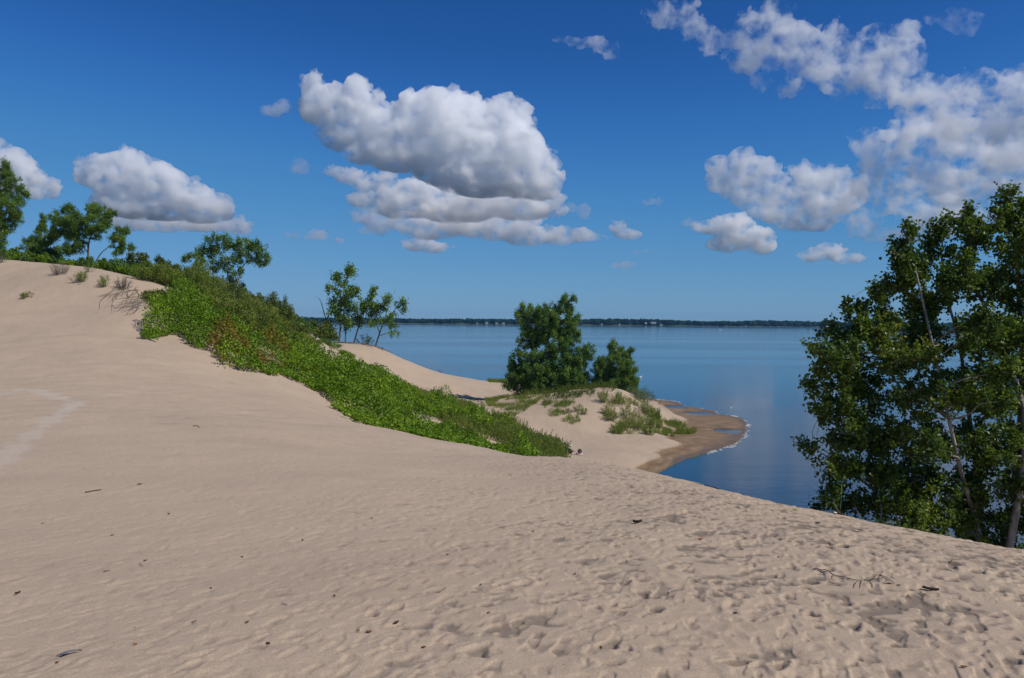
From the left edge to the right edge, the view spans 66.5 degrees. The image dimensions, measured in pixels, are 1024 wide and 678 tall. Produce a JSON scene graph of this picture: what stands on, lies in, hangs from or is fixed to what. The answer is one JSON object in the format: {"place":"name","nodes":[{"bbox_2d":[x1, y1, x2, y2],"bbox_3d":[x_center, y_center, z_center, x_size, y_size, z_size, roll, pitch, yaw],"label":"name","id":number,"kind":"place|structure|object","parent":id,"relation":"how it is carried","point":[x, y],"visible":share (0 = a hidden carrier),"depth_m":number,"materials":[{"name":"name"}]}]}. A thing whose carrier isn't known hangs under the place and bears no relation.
{"place":"outdoors","nodes":[
{"label":"outdoors","id":0,"kind":"place"},
{"bbox_2d":[57,649,81,655],"bbox_3d":[-3.119,2.210,5.501,0.158,0.031,0.057,0,2,-23],"label":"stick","id":1,"kind":"object","parent":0,"point":[69,651],"visible":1,"depth_m":5.50,"materials":[{"name":"grey wood"}]},
{"bbox_2d":[0,259,1023,677],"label":"ground","id":2,"kind":"structure","parent":0,"point":[450,561],"depth_m":9.46,"materials":[{"name":"beige sand"}]},
{"bbox_2d":[3,247,21,260],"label":"crest bush","id":3,"kind":"object","parent":2,"relation":"on","point":[18,255],"visible":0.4,"depth_m":92.55,"materials":[{"name":"green plant"}]},
{"bbox_2d":[0,155,30,259],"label":"cottonwood tree","id":4,"kind":"object","parent":2,"relation":"on","point":[9,183],"visible":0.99,"depth_m":85.46,"materials":[{"name":"green plant"}]},
{"bbox_2d":[20,291,34,298],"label":"dune shrub","id":5,"kind":"object","parent":2,"relation":"on","point":[23,295],"visible":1,"depth_m":68.94,"materials":[{"name":"green plant"}]},
{"bbox_2d":[19,250,37,261],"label":"crest bush","id":6,"kind":"object","parent":2,"relation":"on","point":[27,255],"visible":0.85,"depth_m":91.35,"materials":[{"name":"green plant"}]},
{"bbox_2d":[18,212,64,258],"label":"cottonwood tree","id":7,"kind":"object","parent":2,"relation":"on","point":[44,241],"visible":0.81,"depth_m":93.33,"materials":[{"name":"green plant"}]},
{"bbox_2d":[36,252,54,262],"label":"crest bush","id":8,"kind":"object","parent":2,"relation":"on","point":[43,257],"visible":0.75,"depth_m":91.23,"materials":[{"name":"green plant"}]},
{"bbox_2d":[45,256,69,263],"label":"crest bush","id":9,"kind":"object","parent":2,"relation":"on","point":[56,260],"visible":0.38,"depth_m":91.10,"materials":[{"name":"green plant"}]},
{"bbox_2d":[49,259,70,274],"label":"dune shrub","id":10,"kind":"object","parent":2,"relation":"on","point":[55,271],"visible":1,"depth_m":75.64,"materials":[{"name":"grey plant"}]},
{"bbox_2d":[58,259,80,265],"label":"crest bush","id":11,"kind":"object","parent":2,"relation":"on","point":[73,262],"visible":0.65,"depth_m":90.06,"materials":[{"name":"green plant"}]},
{"bbox_2d":[68,269,87,283],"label":"dune shrub","id":12,"kind":"object","parent":2,"relation":"on","point":[80,274],"visible":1,"depth_m":72.81,"materials":[{"name":"green plant"}]},
{"bbox_2d":[77,256,95,267],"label":"crest bush","id":13,"kind":"object","parent":2,"relation":"on","point":[83,261],"visible":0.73,"depth_m":90.20,"materials":[{"name":"green plant"}]},
{"bbox_2d":[83,263,96,272],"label":"dune shrub","id":14,"kind":"object","parent":2,"relation":"on","point":[86,268],"visible":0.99,"depth_m":76.88,"materials":[{"name":"grey plant"}]},
{"bbox_2d":[45,200,135,262],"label":"cottonwood tree","id":15,"kind":"object","parent":2,"relation":"on","point":[74,224],"visible":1,"depth_m":91.42,"materials":[{"name":"green plant"}]},
{"bbox_2d":[91,257,111,271],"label":"crest bush","id":16,"kind":"object","parent":2,"relation":"on","point":[101,263],"visible":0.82,"depth_m":89.18,"materials":[{"name":"green plant"}]},
{"bbox_2d":[96,275,110,287],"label":"dune shrub","id":17,"kind":"object","parent":2,"relation":"on","point":[103,283],"visible":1,"depth_m":71.70,"materials":[{"name":"green plant"}]},
{"bbox_2d":[106,258,131,274],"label":"crest bush","id":18,"kind":"object","parent":2,"relation":"on","point":[112,264],"visible":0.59,"depth_m":89.26,"materials":[{"name":"green plant"}]},
{"bbox_2d":[98,284,139,311],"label":"exposed roots","id":19,"kind":"object","parent":2,"relation":"on","point":[134,290],"visible":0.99,"depth_m":70.12,"materials":[{"name":"grey wood"}]},
{"bbox_2d":[114,275,131,290],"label":"dune shrub","id":20,"kind":"object","parent":2,"relation":"on","point":[123,282],"visible":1,"depth_m":71.72,"materials":[{"name":"grey plant"}]},
{"bbox_2d":[115,263,139,275],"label":"crest bush","id":21,"kind":"object","parent":2,"relation":"on","point":[123,270],"visible":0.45,"depth_m":88.61,"materials":[{"name":"green plant"}]},
{"bbox_2d":[109,296,150,315],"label":"exposed roots","id":22,"kind":"object","parent":2,"relation":"on","point":[137,302],"visible":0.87,"depth_m":66.47,"materials":[{"name":"grey wood"}]},
{"bbox_2d":[125,251,149,264],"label":"sapling","id":23,"kind":"object","parent":2,"relation":"on","point":[129,258],"visible":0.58,"depth_m":92.84,"materials":[{"name":"green plant"}]},
{"bbox_2d":[128,260,182,286],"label":"thicket shrub","id":24,"kind":"object","parent":2,"relation":"on","point":[147,270],"visible":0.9,"depth_m":77.25,"materials":[{"name":"green plant"}]},
{"bbox_2d":[138,288,175,300],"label":"thicket shrub","id":25,"kind":"object","parent":2,"relation":"on","point":[146,294],"visible":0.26,"depth_m":69.17,"materials":[{"name":"green plant"}]},
{"bbox_2d":[153,253,182,271],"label":"sapling","id":26,"kind":"object","parent":2,"relation":"on","point":[158,259],"visible":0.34,"depth_m":91.55,"materials":[{"name":"green plant"}]},
{"bbox_2d":[151,272,187,288],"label":"thicket shrub","id":27,"kind":"object","parent":2,"relation":"on","point":[166,280],"visible":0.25,"depth_m":78.55,"materials":[{"name":"green plant"}]},
{"bbox_2d":[171,265,190,271],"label":"thicket shrub","id":28,"kind":"object","parent":2,"relation":"on","point":[176,268],"visible":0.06,"depth_m":89.68,"materials":[{"name":"green plant"}]},
{"bbox_2d":[173,260,217,292],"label":"thicket shrub","id":29,"kind":"object","parent":2,"relation":"on","point":[193,277],"visible":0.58,"depth_m":75.26,"materials":[{"name":"green plant"}]},
{"bbox_2d":[184,256,218,283],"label":"thicket shrub","id":30,"kind":"object","parent":2,"relation":"on","point":[204,268],"visible":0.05,"depth_m":84.24,"materials":[{"name":"green plant"}]},
{"bbox_2d":[184,282,229,304],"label":"thicket shrub","id":31,"kind":"object","parent":2,"relation":"on","point":[215,292],"visible":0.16,"depth_m":71.66,"materials":[{"name":"green plant"}]},
{"bbox_2d":[197,290,234,307],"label":"thicket shrub","id":32,"kind":"object","parent":2,"relation":"on","point":[211,297],"visible":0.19,"depth_m":70.80,"materials":[{"name":"green plant"}]},
{"bbox_2d":[192,304,240,332],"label":"thicket shrub","id":33,"kind":"object","parent":2,"relation":"on","point":[222,311],"visible":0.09,"depth_m":65.12,"materials":[{"name":"green plant"}]},
{"bbox_2d":[208,271,228,288],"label":"thicket shrub","id":34,"kind":"object","parent":2,"relation":"on","point":[220,280],"visible":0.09,"depth_m":91.68,"materials":[{"name":"green plant"}]},
{"bbox_2d":[199,297,244,331],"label":"thicket shrub","id":35,"kind":"object","parent":2,"relation":"on","point":[228,303],"visible":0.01,"depth_m":69.83,"materials":[{"name":"green plant"}]},
{"bbox_2d":[180,231,272,289],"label":"cottonwood tree","id":36,"kind":"object","parent":2,"relation":"on","point":[210,251],"visible":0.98,"depth_m":93.67,"materials":[{"name":"green plant"}]},
{"bbox_2d":[209,277,257,307],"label":"thicket shrub","id":37,"kind":"object","parent":2,"relation":"on","point":[237,291],"visible":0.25,"depth_m":83.19,"materials":[{"name":"green plant"}]},
{"bbox_2d":[220,275,247,298],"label":"thicket shrub","id":38,"kind":"object","parent":2,"relation":"on","point":[232,283],"visible":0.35,"depth_m":93.56,"materials":[{"name":"green plant"}]},
{"bbox_2d":[217,291,258,335],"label":"thicket shrub","id":39,"kind":"object","parent":2,"relation":"on","point":[250,320],"visible":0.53,"depth_m":66.86,"materials":[{"name":"green plant"}]},
{"bbox_2d":[206,309,290,370],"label":"rusty undergrowth","id":40,"kind":"object","parent":2,"relation":"on","point":[214,339],"visible":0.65,"depth_m":56.42,"materials":[{"name":"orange plant"}]},
{"bbox_2d":[236,301,271,345],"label":"thicket shrub","id":41,"kind":"object","parent":2,"relation":"on","point":[262,321],"visible":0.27,"depth_m":70.00,"materials":[{"name":"green plant"}]},
{"bbox_2d":[240,291,269,309],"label":"thicket shrub","id":42,"kind":"object","parent":2,"relation":"on","point":[247,295],"visible":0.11,"depth_m":85.34,"materials":[{"name":"green plant"}]},
{"bbox_2d":[249,291,265,305],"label":"thicket shrub","id":43,"kind":"object","parent":2,"relation":"on","point":[259,294],"visible":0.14,"depth_m":95.82,"materials":[{"name":"green plant"}]},
{"bbox_2d":[237,295,284,325],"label":"thicket shrub","id":44,"kind":"object","parent":2,"relation":"on","point":[257,308],"visible":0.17,"depth_m":79.63,"materials":[{"name":"green plant"}]},
{"bbox_2d":[255,306,295,346],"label":"thicket shrub","id":45,"kind":"object","parent":2,"relation":"on","point":[276,319],"visible":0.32,"depth_m":73.70,"materials":[{"name":"green plant"}]},
{"bbox_2d":[261,293,296,326],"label":"thicket shrub","id":46,"kind":"object","parent":2,"relation":"on","point":[287,309],"visible":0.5,"depth_m":91.60,"materials":[{"name":"green plant"}]},
{"bbox_2d":[264,291,295,325],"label":"thicket shrub","id":47,"kind":"object","parent":2,"relation":"on","point":[274,301],"visible":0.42,"depth_m":91.74,"materials":[{"name":"green plant"}]},
{"bbox_2d":[280,327,309,346],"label":"thicket shrub","id":48,"kind":"object","parent":2,"relation":"on","point":[297,334],"visible":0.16,"depth_m":80.07,"materials":[{"name":"green plant"}]},
{"bbox_2d":[282,322,314,334],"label":"thicket shrub","id":49,"kind":"object","parent":2,"relation":"on","point":[297,326],"visible":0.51,"depth_m":93.51,"materials":[{"name":"green plant"}]},
{"bbox_2d":[295,313,309,329],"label":"point bush","id":50,"kind":"object","parent":2,"relation":"on","point":[296,321],"visible":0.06,"depth_m":137.61,"materials":[{"name":"green plant"}]},
{"bbox_2d":[293,329,322,347],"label":"thicket shrub","id":51,"kind":"object","parent":2,"relation":"on","point":[311,339],"visible":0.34,"depth_m":87.92,"materials":[{"name":"green plant"}]},
{"bbox_2d":[298,317,318,332],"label":"point bush","id":52,"kind":"object","parent":2,"relation":"on","point":[302,320],"visible":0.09,"depth_m":139.26,"materials":[{"name":"green plant"}]},
{"bbox_2d":[301,317,328,338],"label":"point bush","id":53,"kind":"object","parent":2,"relation":"on","point":[323,329],"visible":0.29,"depth_m":141.63,"materials":[{"name":"green plant"}]},
{"bbox_2d":[318,329,337,340],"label":"point bush","id":54,"kind":"object","parent":2,"relation":"on","point":[331,335],"visible":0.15,"depth_m":146.75,"materials":[{"name":"green plant"}]},
{"bbox_2d":[317,318,339,340],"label":"stunted tree","id":55,"kind":"object","parent":2,"relation":"on","point":[329,324],"visible":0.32,"depth_m":148.57,"materials":[{"name":"green plant"}]},
{"bbox_2d":[320,338,342,349],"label":"slope bush","id":56,"kind":"object","parent":2,"relation":"on","point":[330,343],"visible":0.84,"depth_m":99.65,"materials":[{"name":"green plant"}]},
{"bbox_2d":[324,261,361,341],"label":"cottonwood tree","id":57,"kind":"object","parent":2,"relation":"on","point":[344,301],"visible":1,"depth_m":149.43,"materials":[{"name":"green plant"}]},
{"bbox_2d":[139,273,547,456],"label":"vine cover","id":58,"kind":"object","parent":2,"relation":"on","point":[354,382],"visible":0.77,"depth_m":59.36,"materials":[{"name":"green plant"}]},
{"bbox_2d":[337,349,355,358],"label":"slope bush","id":59,"kind":"object","parent":2,"relation":"on","point":[343,350],"visible":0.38,"depth_m":101.76,"materials":[{"name":"green plant"}]},
{"bbox_2d":[335,341,362,344],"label":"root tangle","id":60,"kind":"object","parent":2,"relation":"on","point":[346,342],"visible":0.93,"depth_m":148.12,"materials":[{"name":"grey wood"}]},
{"bbox_2d":[346,284,378,341],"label":"cottonwood tree","id":61,"kind":"object","parent":2,"relation":"on","point":[363,307],"visible":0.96,"depth_m":150.80,"materials":[{"name":"green plant"}]},
{"bbox_2d":[355,334,373,344],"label":"dune shrub","id":62,"kind":"object","parent":2,"relation":"on","point":[368,340],"visible":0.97,"depth_m":149.83,"materials":[{"name":"green plant"}]},
{"bbox_2d":[361,343,392,352],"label":"root tangle","id":63,"kind":"object","parent":2,"relation":"on","point":[370,345],"visible":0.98,"depth_m":149.01,"materials":[{"name":"grey wood"}]},
{"bbox_2d":[365,289,408,345],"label":"cottonwood tree","id":64,"kind":"object","parent":2,"relation":"on","point":[374,308],"visible":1,"depth_m":149.81,"materials":[{"name":"green plant"}]},
{"bbox_2d":[307,345,571,457],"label":"willow shoots","id":65,"kind":"object","parent":2,"relation":"on","point":[547,445],"visible":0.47,"depth_m":69.85,"materials":[{"name":"green plant"}]},
{"bbox_2d":[484,412,499,416],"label":"slope bush","id":66,"kind":"object","parent":2,"relation":"on","point":[497,415],"visible":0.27,"depth_m":97.99,"materials":[{"name":"green plant"}]},
{"bbox_2d":[486,378,506,382],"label":"shore reeds","id":67,"kind":"object","parent":2,"relation":"on","point":[495,380],"visible":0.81,"depth_m":178.53,"materials":[{"name":"green plant"}]},
{"bbox_2d":[484,390,543,415],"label":"mound plants","id":68,"kind":"object","parent":2,"relation":"on","point":[522,398],"visible":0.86,"depth_m":116.66,"materials":[{"name":"green plant"}]},
{"bbox_2d":[501,290,598,394],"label":"cottonwood tree","id":69,"kind":"object","parent":2,"relation":"on","point":[543,369],"visible":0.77,"depth_m":127.29,"materials":[{"name":"green plant"}]},
{"bbox_2d":[541,398,588,424],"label":"mound plants","id":70,"kind":"object","parent":2,"relation":"on","point":[569,416],"visible":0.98,"depth_m":107.10,"materials":[{"name":"green plant"}]},
{"bbox_2d":[563,396,575,403],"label":"mound sprig","id":71,"kind":"object","parent":2,"relation":"on","point":[567,399],"visible":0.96,"depth_m":112.32,"materials":[{"name":"green plant"}]},
{"bbox_2d":[572,403,582,411],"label":"mound sprig","id":72,"kind":"object","parent":2,"relation":"on","point":[579,406],"visible":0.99,"depth_m":108.18,"materials":[{"name":"green plant"}]},
{"bbox_2d":[523,380,659,403],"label":"mound plants","id":73,"kind":"object","parent":2,"relation":"on","point":[566,390],"visible":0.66,"depth_m":120.04,"materials":[{"name":"green plant"}]},
{"bbox_2d":[596,390,611,402],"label":"mound shrub","id":74,"kind":"object","parent":2,"relation":"on","point":[603,397],"visible":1,"depth_m":112.14,"materials":[{"name":"green plant"}]},
{"bbox_2d":[600,404,614,416],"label":"dune shrub","id":75,"kind":"object","parent":2,"relation":"on","point":[608,408],"visible":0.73,"depth_m":108.16,"materials":[{"name":"green plant"}]},
{"bbox_2d":[602,408,618,420],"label":"mound shrub","id":76,"kind":"object","parent":2,"relation":"on","point":[614,414],"visible":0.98,"depth_m":106.08,"materials":[{"name":"green plant"}]},
{"bbox_2d":[589,338,639,392],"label":"young cottonwood","id":77,"kind":"object","parent":2,"relation":"on","point":[622,372],"visible":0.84,"depth_m":125.56,"materials":[{"name":"green plant"}]},
{"bbox_2d":[608,424,624,433],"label":"mound shrub","id":78,"kind":"object","parent":2,"relation":"on","point":[618,426],"visible":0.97,"depth_m":101.00,"materials":[{"name":"green plant"}]},
{"bbox_2d":[611,390,626,405],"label":"mound shrub","id":79,"kind":"object","parent":2,"relation":"on","point":[618,398],"visible":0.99,"depth_m":112.09,"materials":[{"name":"green plant"}]},
{"bbox_2d":[613,419,632,429],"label":"mound shrub","id":80,"kind":"object","parent":2,"relation":"on","point":[625,423],"visible":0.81,"depth_m":103.20,"materials":[{"name":"green plant"}]},
{"bbox_2d":[619,405,638,418],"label":"mound shrub","id":81,"kind":"object","parent":2,"relation":"on","point":[627,413],"visible":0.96,"depth_m":108.22,"materials":[{"name":"green plant"}]},
{"bbox_2d":[602,396,664,433],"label":"mound plants","id":82,"kind":"object","parent":2,"relation":"on","point":[626,403],"visible":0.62,"depth_m":110.01,"materials":[{"name":"green plant"}]},
{"bbox_2d":[628,416,647,430],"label":"mound shrub","id":83,"kind":"object","parent":2,"relation":"on","point":[639,424],"visible":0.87,"depth_m":104.23,"materials":[{"name":"green plant"}]},
{"bbox_2d":[631,388,646,401],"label":"mound shrub","id":84,"kind":"object","parent":2,"relation":"on","point":[638,393],"visible":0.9,"depth_m":117.21,"materials":[{"name":"green plant"}]},
{"bbox_2d":[626,385,655,401],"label":"dune shrub","id":85,"kind":"object","parent":2,"relation":"on","point":[648,391],"visible":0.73,"depth_m":122.23,"materials":[{"name":"green plant"}]},
{"bbox_2d":[637,397,655,414],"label":"mound shrub","id":86,"kind":"object","parent":2,"relation":"on","point":[644,408],"visible":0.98,"depth_m":112.05,"materials":[{"name":"green plant"}]},
{"bbox_2d":[639,425,656,434],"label":"mound shrub","id":87,"kind":"object","parent":2,"relation":"on","point":[650,432],"visible":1,"depth_m":102.05,"materials":[{"name":"green plant"}]},
{"bbox_2d":[643,413,662,428],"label":"mound shrub","id":88,"kind":"object","parent":2,"relation":"on","point":[650,421],"visible":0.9,"depth_m":106.91,"materials":[{"name":"green plant"}]},
{"bbox_2d":[651,406,661,420],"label":"mound shrub","id":89,"kind":"object","parent":2,"relation":"on","point":[658,414],"visible":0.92,"depth_m":112.04,"materials":[{"name":"green plant"}]},
{"bbox_2d":[653,417,696,438],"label":"mound plants","id":90,"kind":"object","parent":2,"relation":"on","point":[673,423],"visible":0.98,"depth_m":108.95,"materials":[{"name":"green plant"}]},
{"bbox_2d":[813,568,862,587],"bbox_3d":[3.343,2.388,7.823,0.292,0.070,0.732,0,1,-9],"label":"fallen branch","id":91,"kind":"object","parent":2,"relation":"on","point":[841,576],"visible":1,"depth_m":7.85,"materials":[{"name":"grey wood"}]},
{"bbox_2d":[864,572,893,582],"bbox_3d":[3.771,2.406,7.870,0.281,0.073,0.458,2,2,41],"label":"fallen branch","id":92,"kind":"object","parent":2,"relation":"on","point":[880,574],"visible":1,"depth_m":7.89,"materials":[{"name":"grey wood"}]},
{"bbox_2d":[790,180,1023,548],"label":"cottonwood","id":93,"kind":"object","parent":2,"relation":"on","point":[995,334],"visible":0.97,"depth_m":19.25,"materials":[{"name":"green plant"}]},
{"bbox_2d":[922,586,938,590],"bbox_3d":[4.001,2.383,7.463,0.144,0.035,0.038,1,2,29],"label":"bark chip","id":94,"kind":"object","parent":2,"relation":"on","point":[931,588],"visible":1,"depth_m":7.46,"materials":[{"name":"brown wood"}]},
{"bbox_2d":[0,0,1023,323],"label":"sky","id":95,"kind":"structure","parent":0,"point":[692,160],"materials":[{"name":"blue"}]},
{"bbox_2d":[299,316,943,326],"bbox_3d":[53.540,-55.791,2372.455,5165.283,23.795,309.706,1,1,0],"label":"forest","id":96,"kind":"object","parent":0,"point":[641,321],"visible":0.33,"depth_m":2302.50,"materials":[{"name":"green plant"}]},
{"bbox_2d":[306,323,1023,546],"bbox_3d":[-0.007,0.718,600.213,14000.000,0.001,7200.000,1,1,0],"label":"water","id":97,"kind":"structure","parent":0,"point":[750,375],"depth_m":228.16,"materials":[{"name":"blue liquid"}]},
{"bbox_2d":[676,401,750,451],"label":"foam","id":98,"kind":"object","parent":97,"relation":"on","point":[736,443],"visible":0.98,"depth_m":110.13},
{"bbox_2d":[819,318,954,331],"bbox_3d":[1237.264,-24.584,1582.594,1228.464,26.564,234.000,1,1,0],"label":"headland","id":99,"kind":"structure","parent":97,"relation":"on","point":[821,325],"depth_m":1603.73,"materials":[{"name":"green plant"}]},
{"bbox_2d":[657,399,743,472],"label":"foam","id":100,"kind":"object","parent":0,"point":[695,456],"visible":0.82,"depth_m":92.00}
]}

